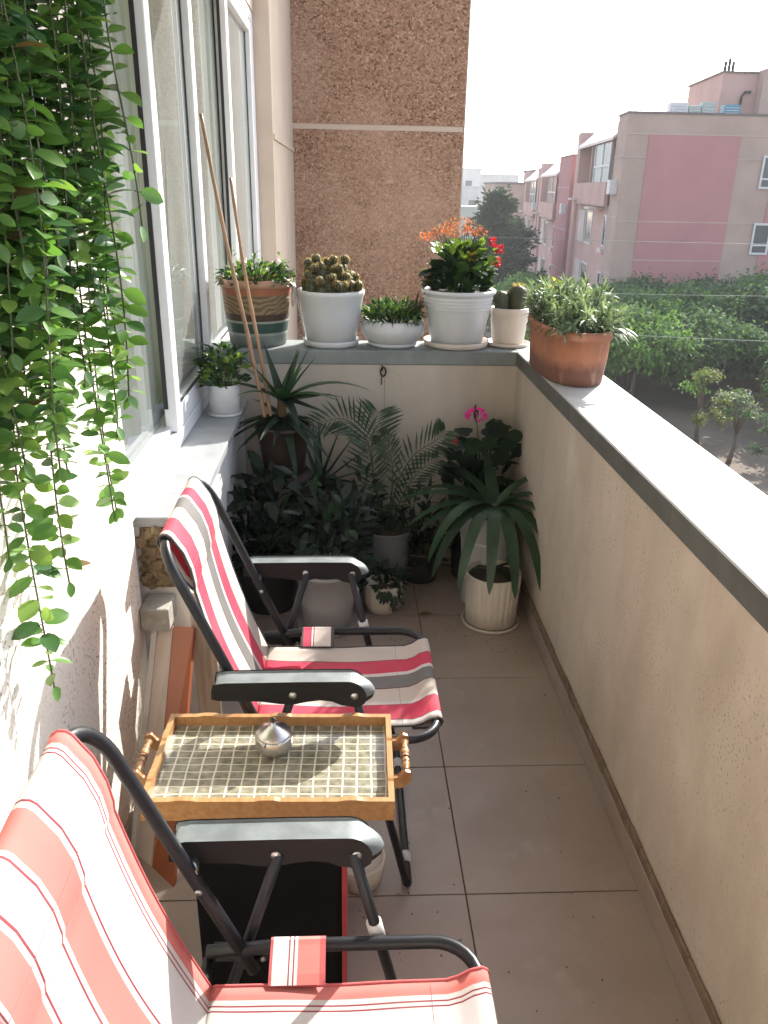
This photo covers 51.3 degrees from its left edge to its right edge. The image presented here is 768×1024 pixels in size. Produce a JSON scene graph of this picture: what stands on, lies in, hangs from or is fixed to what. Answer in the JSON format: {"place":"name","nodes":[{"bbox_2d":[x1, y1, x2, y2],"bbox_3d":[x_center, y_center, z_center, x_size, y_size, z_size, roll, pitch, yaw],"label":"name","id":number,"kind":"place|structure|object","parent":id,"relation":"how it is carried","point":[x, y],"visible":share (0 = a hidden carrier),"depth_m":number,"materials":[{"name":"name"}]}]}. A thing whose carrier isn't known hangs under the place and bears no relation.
{"place":"outdoors","nodes":[
{"label":"outdoors","id":0,"kind":"place"},
{"bbox_2d":[136,557,692,1023],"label":"floor","id":1,"kind":"structure","parent":0,"point":[534,891],"depth_m":2.19,"materials":[{"name":"tile"}]},
{"bbox_2d":[0,1,147,842],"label":"stucco wall","id":2,"kind":"structure","parent":1,"relation":"on","point":[100,681],"depth_m":1.81,"materials":[{"name":"paint"}]},
{"bbox_2d":[0,0,163,700],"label":"hanging plant","id":3,"kind":"object","parent":2,"relation":"hanging from","point":[42,225],"visible":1,"depth_m":1.26,"materials":[{"name":"green plant"}]},
{"bbox_2d":[131,626,195,886],"bbox_3d":[-0.623,0.657,2.227,0.149,0.498,0.518,0,22,-3],"label":"leaning board","id":4,"kind":"object","parent":1,"relation":"on","point":[169,676],"visible":0.45,"depth_m":2.29,"materials":[{"name":"wood"}]},
{"bbox_2d":[124,398,247,713],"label":"sill wall","id":5,"kind":"structure","parent":1,"relation":"on","point":[211,455],"depth_m":2.64,"materials":[{"name":"white paint"}]},
{"bbox_2d":[190,341,251,417],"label":"potted plant","id":6,"kind":"object","parent":5,"relation":"on","point":[224,400],"visible":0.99,"depth_m":3.28,"materials":[{"name":"green plant"}]},
{"bbox_2d":[189,590,222,713],"bbox_3d":[-0.541,0.502,2.455,0.070,0.600,0.054,0,22,-3],"label":"wooden plank","id":7,"kind":"object","parent":1,"relation":"on","point":[206,663],"visible":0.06,"depth_m":2.44,"materials":[{"name":"brown wood"}]},
{"bbox_2d":[0,726,497,1023],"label":"folding chair","id":8,"kind":"object","parent":1,"relation":"on","point":[89,934],"visible":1,"depth_m":1.23,"materials":[{"name":"fabric"}]},
{"bbox_2d":[197,861,346,985],"bbox_3d":[-0.245,0.805,1.830,0.322,0.521,0.250,0,22,-3],"label":"black box","id":9,"kind":"object","parent":1,"relation":"on","point":[308,898],"visible":0.24,"depth_m":1.73,"materials":[{"name":"black plastic"}]},
{"bbox_2d":[132,713,411,820],"bbox_3d":[-0.234,0.536,1.718,0.580,0.058,0.284,0,22,-2],"label":"serving tray","id":10,"kind":"object","parent":9,"relation":"on","point":[212,766],"visible":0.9,"depth_m":1.70,"materials":[{"name":"wood"}]},
{"bbox_2d":[255,717,292,757],"bbox_3d":[-0.240,0.484,1.740,0.082,0.089,0.087,0,22,-3],"label":"ashtray","id":11,"kind":"object","parent":10,"relation":"on","point":[273,738],"visible":1,"depth_m":1.72,"materials":[{"name":"metal"}]},
{"bbox_2d":[226,448,320,614],"bbox_3d":[-0.491,0.073,3.362,0.492,0.712,0.493,0,22,-3],"label":"potted shrub","id":12,"kind":"object","parent":1,"relation":"on","point":[281,592],"visible":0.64,"depth_m":3.32,"materials":[{"name":"green plant"}]},
{"bbox_2d":[256,467,312,540],"bbox_3d":[-0.439,0.074,3.599,0.250,0.536,0.250,0,22,-3],"label":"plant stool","id":13,"kind":"object","parent":1,"relation":"on","point":[305,476],"visible":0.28,"depth_m":3.45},
{"bbox_2d":[215,342,373,485],"bbox_3d":[-0.430,-0.418,3.360,0.605,0.554,0.548,-18,29,-39],"label":"potted aloe","id":14,"kind":"object","parent":13,"relation":"on","point":[285,441],"visible":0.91,"depth_m":3.34,"materials":[{"name":"plant"}]},
{"bbox_2d":[199,113,266,422],"bbox_3d":[-0.582,-0.906,3.160,0.216,1.197,0.021,2,22,3],"label":"bamboo cane","id":15,"kind":"object","parent":14,"relation":"in","point":[246,329],"visible":0.98,"depth_m":3.14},
{"bbox_2d":[229,178,273,428],"bbox_3d":[-0.528,-0.812,3.217,0.138,0.981,0.019,2,22,2],"label":"bamboo cane","id":16,"kind":"object","parent":14,"relation":"in","point":[261,360],"visible":0.96,"depth_m":3.20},
{"bbox_2d":[156,476,443,886],"bbox_3d":[-0.192,0.428,2.155,0.670,0.975,0.668,0,22,-3],"label":"folding chair","id":17,"kind":"object","parent":1,"relation":"on","point":[316,672],"visible":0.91,"depth_m":2.11,"materials":[{"name":"fabric"}]},
{"bbox_2d":[273,474,386,637],"bbox_3d":[-0.224,0.158,3.228,0.472,0.666,0.422,0,22,-3],"label":"potted shrub","id":18,"kind":"object","parent":1,"relation":"on","point":[327,602],"visible":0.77,"depth_m":3.19,"materials":[{"name":"green plant"}]},
{"bbox_2d":[292,421,376,552],"bbox_3d":[-0.270,-0.007,3.524,0.411,0.746,0.374,14,25,29],"label":"potted aloe","id":19,"kind":"object","parent":1,"relation":"on","point":[318,470],"visible":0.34,"depth_m":3.55,"materials":[{"name":"green plant"}]},
{"bbox_2d":[324,456,397,589],"bbox_3d":[-0.120,0.042,3.582,0.334,0.617,0.310,-10,25,-26],"label":"potted shrub","id":20,"kind":"object","parent":1,"relation":"on","point":[386,515],"visible":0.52,"depth_m":3.52,"materials":[{"name":"green plant"}]},
{"bbox_2d":[347,849,385,893],"bbox_3d":[-0.064,0.934,2.108,0.136,0.078,0.135,0,22,-3],"label":"bowl","id":21,"kind":"object","parent":1,"relation":"on","point":[374,869],"visible":0.34,"depth_m":2.06,"materials":[{"name":"beige ceramic"}]},
{"bbox_2d":[301,395,460,586],"bbox_3d":[-0.016,-0.093,3.559,0.692,0.888,0.264,0,22,-3],"label":"potted palm","id":22,"kind":"object","parent":1,"relation":"on","point":[392,545],"visible":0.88,"depth_m":3.50,"materials":[{"name":"plant"}]},
{"bbox_2d":[357,557,411,614],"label":"potted plant","id":23,"kind":"object","parent":1,"relation":"on","point":[383,593],"visible":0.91,"depth_m":3.38,"materials":[{"name":"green plant"}]},
{"bbox_2d":[393,477,455,583],"bbox_3d":[0.161,0.067,3.672,0.392,0.513,0.380,0,22,-3],"label":"potted shrub","id":24,"kind":"object","parent":1,"relation":"on","point":[420,570],"visible":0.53,"depth_m":3.65,"materials":[{"name":"green plant"}]},
{"bbox_2d":[419,611,431,614],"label":"dry leaf","id":25,"kind":"object","parent":1,"relation":"on","point":[424,613],"visible":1,"depth_m":3.42,"materials":[{"name":"brown plant"}]},
{"bbox_2d":[399,450,540,602],"bbox_3d":[0.439,0.112,3.447,0.756,0.609,0.669,0,22,-3],"label":"potted plant","id":26,"kind":"object","parent":1,"relation":"on","point":[488,515],"visible":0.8,"depth_m":3.27,"materials":[{"name":"green plant"}]},
{"bbox_2d":[436,404,522,577],"bbox_3d":[0.421,-0.092,3.660,0.392,0.826,0.324,0,22,-3],"label":"potted flower","id":27,"kind":"object","parent":1,"relation":"on","point":[504,442],"visible":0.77,"depth_m":3.53,"materials":[{"name":"green plant"}]},
{"bbox_2d":[461,560,521,634],"bbox_3d":[0.457,0.345,3.354,0.256,0.249,0.260,0,22,-3],"label":"plant pot","id":28,"kind":"object","parent":1,"relation":"on","point":[492,613],"visible":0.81,"depth_m":3.28,"materials":[{"name":"white ceramic"}]},
{"bbox_2d":[338,578,676,1019],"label":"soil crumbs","id":29,"kind":"object","parent":1,"relation":"on","point":[526,791],"visible":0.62,"depth_m":3.18,"materials":[{"name":"brown soil"}]},
{"bbox_2d":[519,168,540,271],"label":"apartment building","id":30,"kind":"structure","parent":0,"point":[531,192],"depth_m":95.28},
{"bbox_2d":[533,154,576,282],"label":"apartment building","id":31,"kind":"structure","parent":0,"point":[553,213],"depth_m":74.39,"materials":[{"name":"paint"}]},
{"bbox_2d":[541,257,545,277],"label":"window","id":32,"kind":"structure","parent":31,"relation":"in","point":[543,259],"depth_m":83.13,"materials":[{"name":"grey glass"}]},
{"bbox_2d":[543,221,548,245],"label":"window","id":33,"kind":"structure","parent":31,"relation":"in","point":[546,223],"depth_m":82.16,"materials":[{"name":"grey glass"}]},
{"bbox_2d":[466,236,735,243],"bbox_3d":[9.379,-8.237,24.107,27.074,0.300,0.010,-2,22,-7],"label":"cable","id":34,"kind":"object","parent":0,"point":[606,240],"visible":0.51,"depth_m":23.80,"materials":[{"name":"grey metal"}]},
{"bbox_2d":[459,267,767,495],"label":"ground","id":35,"kind":"structure","parent":0,"point":[674,406],"depth_m":35.62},
{"bbox_2d":[460,205,479,241],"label":"distant building","id":36,"kind":"structure","parent":35,"relation":"on","point":[467,211],"depth_m":141.46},
{"bbox_2d":[462,168,481,185],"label":"distant building","id":37,"kind":"structure","parent":35,"relation":"on","point":[471,176],"depth_m":199.40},
{"bbox_2d":[465,181,471,185],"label":"window","id":38,"kind":"structure","parent":37,"relation":"in","point":[467,183],"depth_m":199.85,"materials":[{"name":"grey glass"}]},
{"bbox_2d":[461,186,484,205],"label":"distant building","id":39,"kind":"structure","parent":35,"relation":"on","point":[470,194],"depth_m":177.62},
{"bbox_2d":[469,200,475,205],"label":"window","id":40,"kind":"structure","parent":39,"relation":"in","point":[471,202],"depth_m":178.14,"materials":[{"name":"grey glass"}]},
{"bbox_2d":[465,184,529,300],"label":"pine tree","id":41,"kind":"object","parent":35,"relation":"on","point":[498,208],"visible":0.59,"depth_m":64.85,"materials":[{"name":"green plant"}]},
{"bbox_2d":[480,174,518,185],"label":"distant building","id":42,"kind":"structure","parent":35,"relation":"on","point":[498,178],"depth_m":213.73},
{"bbox_2d":[484,182,524,218],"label":"distant building","id":43,"kind":"structure","parent":35,"relation":"on","point":[518,190],"depth_m":118.09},
{"bbox_2d":[484,300,531,339],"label":"orchard tree","id":44,"kind":"object","parent":35,"relation":"on","point":[489,322],"visible":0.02,"depth_m":43.57,"materials":[{"name":"green plant"}]},
{"bbox_2d":[508,215,547,285],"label":"pine tree","id":45,"kind":"object","parent":35,"relation":"on","point":[528,244],"visible":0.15,"depth_m":68.92,"materials":[{"name":"green plant"}]},
{"bbox_2d":[523,169,538,181],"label":"distant building","id":46,"kind":"structure","parent":35,"relation":"on","point":[524,171],"depth_m":124.54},
{"bbox_2d":[488,268,574,326],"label":"orchard tree","id":47,"kind":"object","parent":35,"relation":"on","point":[511,281],"visible":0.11,"depth_m":49.12,"materials":[{"name":"green plant"}]},
{"bbox_2d":[524,321,626,366],"bbox_3d":[9.086,-8.034,38.897,6.370,4.331,6.535,0,22,-2],"label":"orchard tree","id":48,"kind":"object","parent":35,"relation":"on","point":[527,335],"visible":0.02,"depth_m":37.75,"materials":[{"name":"green plant"}]},
{"bbox_2d":[529,284,636,311],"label":"orchard tree","id":49,"kind":"object","parent":35,"relation":"on","point":[609,295],"visible":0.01,"depth_m":40.94,"materials":[{"name":"green plant"}]},
{"bbox_2d":[589,274,632,294],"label":"orchard tree","id":50,"kind":"object","parent":35,"relation":"on","point":[614,283],"visible":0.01,"depth_m":47.98,"materials":[{"name":"green plant"}]},
{"bbox_2d":[593,280,648,300],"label":"orchard tree","id":51,"kind":"object","parent":35,"relation":"on","point":[625,287],"depth_m":44.59,"materials":[{"name":"green plant"}]},
{"bbox_2d":[608,283,692,386],"bbox_3d":[12.483,-8.766,39.820,6.486,5.121,7.530,7,23,13],"label":"orchard tree","id":52,"kind":"object","parent":35,"relation":"on","point":[649,301],"visible":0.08,"depth_m":38.97,"materials":[{"name":"green plant"}]},
{"bbox_2d":[609,267,704,295],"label":"orchard tree","id":53,"kind":"object","parent":35,"relation":"on","point":[644,281],"visible":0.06,"depth_m":46.22,"materials":[{"name":"green plant"}]},
{"bbox_2d":[603,298,716,395],"bbox_3d":[10.943,-6.873,35.171,6.708,5.066,5.861,20,29,39],"label":"orchard tree","id":54,"kind":"object","parent":35,"relation":"on","point":[646,352],"visible":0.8,"depth_m":33.62,"materials":[{"name":"green plant"}]},
{"bbox_2d":[628,276,735,380],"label":"orchard tree","id":55,"kind":"object","parent":35,"relation":"on","point":[693,296],"visible":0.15,"depth_m":40.30,"materials":[{"name":"green plant"}]},
{"bbox_2d":[637,301,767,406],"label":"orchard tree","id":56,"kind":"object","parent":35,"relation":"on","point":[748,356],"visible":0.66,"depth_m":34.84,"materials":[{"name":"green plant"}]},
{"bbox_2d":[655,283,752,362],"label":"orchard tree","id":57,"kind":"object","parent":35,"relation":"on","point":[695,290],"depth_m":43.43,"materials":[{"name":"green plant"}]},
{"bbox_2d":[677,367,734,444],"bbox_3d":[12.255,-3.934,30.443,2.363,3.199,2.458,0,22,-3],"label":"tree","id":58,"kind":"object","parent":35,"relation":"on","point":[705,376],"visible":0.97,"depth_m":30.26,"materials":[{"name":"green plant"}]},
{"bbox_2d":[666,268,749,292],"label":"orchard tree","id":59,"kind":"object","parent":35,"relation":"on","point":[712,279],"visible":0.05,"depth_m":46.38,"materials":[{"name":"green plant"}]},
{"bbox_2d":[700,266,767,392],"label":"orchard tree","id":60,"kind":"object","parent":35,"relation":"on","point":[746,305],"visible":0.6,"depth_m":37.61,"materials":[{"name":"green plant"}]},
{"bbox_2d":[711,385,762,463],"bbox_3d":[12.630,-3.066,28.850,1.949,2.801,1.978,11,24,24],"label":"tree","id":61,"kind":"object","parent":35,"relation":"on","point":[747,412],"visible":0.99,"depth_m":28.52,"materials":[{"name":"green plant"}]},
{"bbox_2d":[709,262,767,372],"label":"orchard tree","id":62,"kind":"object","parent":35,"relation":"on","point":[765,277],"visible":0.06,"depth_m":42.85,"materials":[{"name":"green plant"}]},
{"bbox_2d":[730,270,762,283],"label":"orchard tree","id":63,"kind":"object","parent":35,"relation":"on","point":[731,281],"visible":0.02,"depth_m":47.78,"materials":[{"name":"green plant"}]},
{"bbox_2d":[744,412,767,457],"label":"shrub","id":64,"kind":"object","parent":35,"relation":"on","point":[753,445],"visible":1,"depth_m":28.61,"materials":[{"name":"green plant"}]},
{"bbox_2d":[755,361,767,408],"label":"orchard tree","id":65,"kind":"object","parent":35,"relation":"on","point":[765,389],"visible":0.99,"depth_m":33.01,"materials":[{"name":"green plant"}]},
{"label":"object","id":66,"kind":"object","parent":35,"relation":"on","visible":0},
{"bbox_2d":[245,0,297,339],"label":"facade wall","id":67,"kind":"structure","parent":66,"relation":"on","point":[272,66],"depth_m":5.71,"materials":[{"name":"beige paint"}]},
{"bbox_2d":[84,0,226,445],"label":"curtain","id":68,"kind":"object","parent":67,"relation":"hanging from","point":[148,374],"visible":0.36,"depth_m":3.49,"materials":[{"name":"fabric"}]},
{"bbox_2d":[126,0,261,520],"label":"window","id":69,"kind":"structure","parent":67,"relation":"attached to","point":[152,456],"depth_m":3.29,"materials":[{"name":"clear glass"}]},
{"bbox_2d":[177,339,516,556],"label":"end parapet wall","id":70,"kind":"structure","parent":66,"relation":"on","point":[423,385],"depth_m":3.65,"materials":[{"name":"paint"}]},
{"bbox_2d":[213,250,305,346],"bbox_3d":[-0.574,-0.973,3.616,0.375,0.410,0.358,-12,26,-30],"label":"potted plant","id":71,"kind":"object","parent":70,"relation":"on","point":[272,287],"visible":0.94,"depth_m":3.53,"materials":[{"name":"green plant"}]},
{"bbox_2d":[296,253,364,348],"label":"potted cactus","id":72,"kind":"object","parent":70,"relation":"on","point":[330,292],"visible":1,"depth_m":3.53,"materials":[{"name":"white ceramic"}]},
{"bbox_2d":[380,365,386,384],"bbox_3d":[-0.003,-0.616,3.599,0.028,0.087,0.024,11,24,23],"label":"wall hook","id":73,"kind":"object","parent":70,"relation":"attached to","point":[381,369],"depth_m":3.59,"materials":[{"name":"black metal"}]},
{"bbox_2d":[360,291,427,348],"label":"potted plant","id":74,"kind":"object","parent":70,"relation":"on","point":[391,324],"visible":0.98,"depth_m":3.58,"materials":[{"name":"green plant"}]},
{"bbox_2d":[418,217,503,349],"bbox_3d":[0.332,-1.036,3.614,0.362,0.563,0.354,-10,25,-25],"label":"potted flower","id":75,"kind":"object","parent":70,"relation":"on","point":[457,314],"visible":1,"depth_m":3.54,"materials":[{"name":"white ceramic"}]},
{"bbox_2d":[488,283,528,347],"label":"potted cactus","id":76,"kind":"object","parent":70,"relation":"on","point":[509,318],"visible":0.94,"depth_m":3.64,"materials":[{"name":"beige ceramic"}]},
{"bbox_2d":[290,0,470,340],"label":"pebble wall","id":77,"kind":"structure","parent":66,"relation":"on","point":[379,92],"depth_m":7.52,"materials":[{"name":"brown stone"}]},
{"bbox_2d":[507,342,767,1023],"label":"parapet wall","id":78,"kind":"structure","parent":66,"relation":"on","point":[645,610],"depth_m":1.98,"materials":[{"name":"paint"}]},
{"bbox_2d":[521,269,638,386],"bbox_3d":[0.757,-0.756,3.149,0.421,0.408,0.780,0,22,-3],"label":"terracotta planter","id":79,"kind":"object","parent":78,"relation":"on","point":[572,335],"visible":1,"depth_m":2.96,"materials":[{"name":"ceramic"}]},
{"bbox_2d":[463,0,767,181],"label":"sky","id":80,"kind":"structure","parent":0,"point":[542,74],"materials":[{"name":"white"}]},
{"bbox_2d":[527,291,725,295],"bbox_3d":[9.374,-6.675,24.203,27.019,0.267,0.010,-1,22,-5],"label":"cable","id":81,"kind":"object","parent":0,"point":[664,294],"visible":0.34,"depth_m":24.17,"materials":[{"name":"grey metal"}]},
{"bbox_2d":[486,327,767,341],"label":"cable","id":82,"kind":"object","parent":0,"point":[694,338],"visible":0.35,"depth_m":22.40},
{"bbox_2d":[565,58,767,292],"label":"apartment building","id":83,"kind":"structure","parent":0,"point":[657,182],"depth_m":47.90,"materials":[{"name":"pink paint"}]},
{"bbox_2d":[578,261,587,288],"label":"window","id":84,"kind":"structure","parent":83,"relation":"in","point":[584,265],"depth_m":59.22,"materials":[{"name":"grey glass"}]},
{"bbox_2d":[583,210,593,244],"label":"window","id":85,"kind":"structure","parent":83,"relation":"in","point":[589,214],"depth_m":57.84,"materials":[{"name":"grey glass"}]},
{"bbox_2d":[596,271,600,285],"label":"window","id":86,"kind":"structure","parent":83,"relation":"in","point":[598,273],"depth_m":53.27,"materials":[{"name":"grey glass"}]},
{"bbox_2d":[600,215,607,246],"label":"window","id":87,"kind":"structure","parent":83,"relation":"in","point":[605,216],"depth_m":52.07,"materials":[{"name":"grey glass"}]},
{"bbox_2d":[667,102,688,111],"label":"roof cooler","id":88,"kind":"object","parent":83,"relation":"on","point":[677,106],"visible":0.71,"depth_m":47.83,"materials":[{"name":"white metal"}]},
{"bbox_2d":[688,105,701,111],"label":"roof cooler","id":89,"kind":"object","parent":83,"relation":"on","point":[694,108],"visible":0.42,"depth_m":47.89,"materials":[{"name":"white metal"}]},
{"bbox_2d":[699,102,716,112],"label":"roof cooler","id":90,"kind":"object","parent":83,"relation":"on","point":[708,107],"visible":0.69,"depth_m":47.90,"materials":[{"name":"white metal"}]},
{"bbox_2d":[720,104,740,112],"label":"water tank","id":91,"kind":"object","parent":83,"relation":"on","point":[725,108],"visible":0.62,"depth_m":47.99,"materials":[{"name":"blue plastic"}]},
{"bbox_2d":[748,223,767,254],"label":"window","id":92,"kind":"structure","parent":83,"relation":"in","point":[759,240],"depth_m":48.32,"materials":[{"name":"grey glass"}]},
{"bbox_2d":[758,156,767,188],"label":"window","id":93,"kind":"structure","parent":83,"relation":"in","point":[763,182],"depth_m":46.95,"materials":[{"name":"white glass"}]}
]}

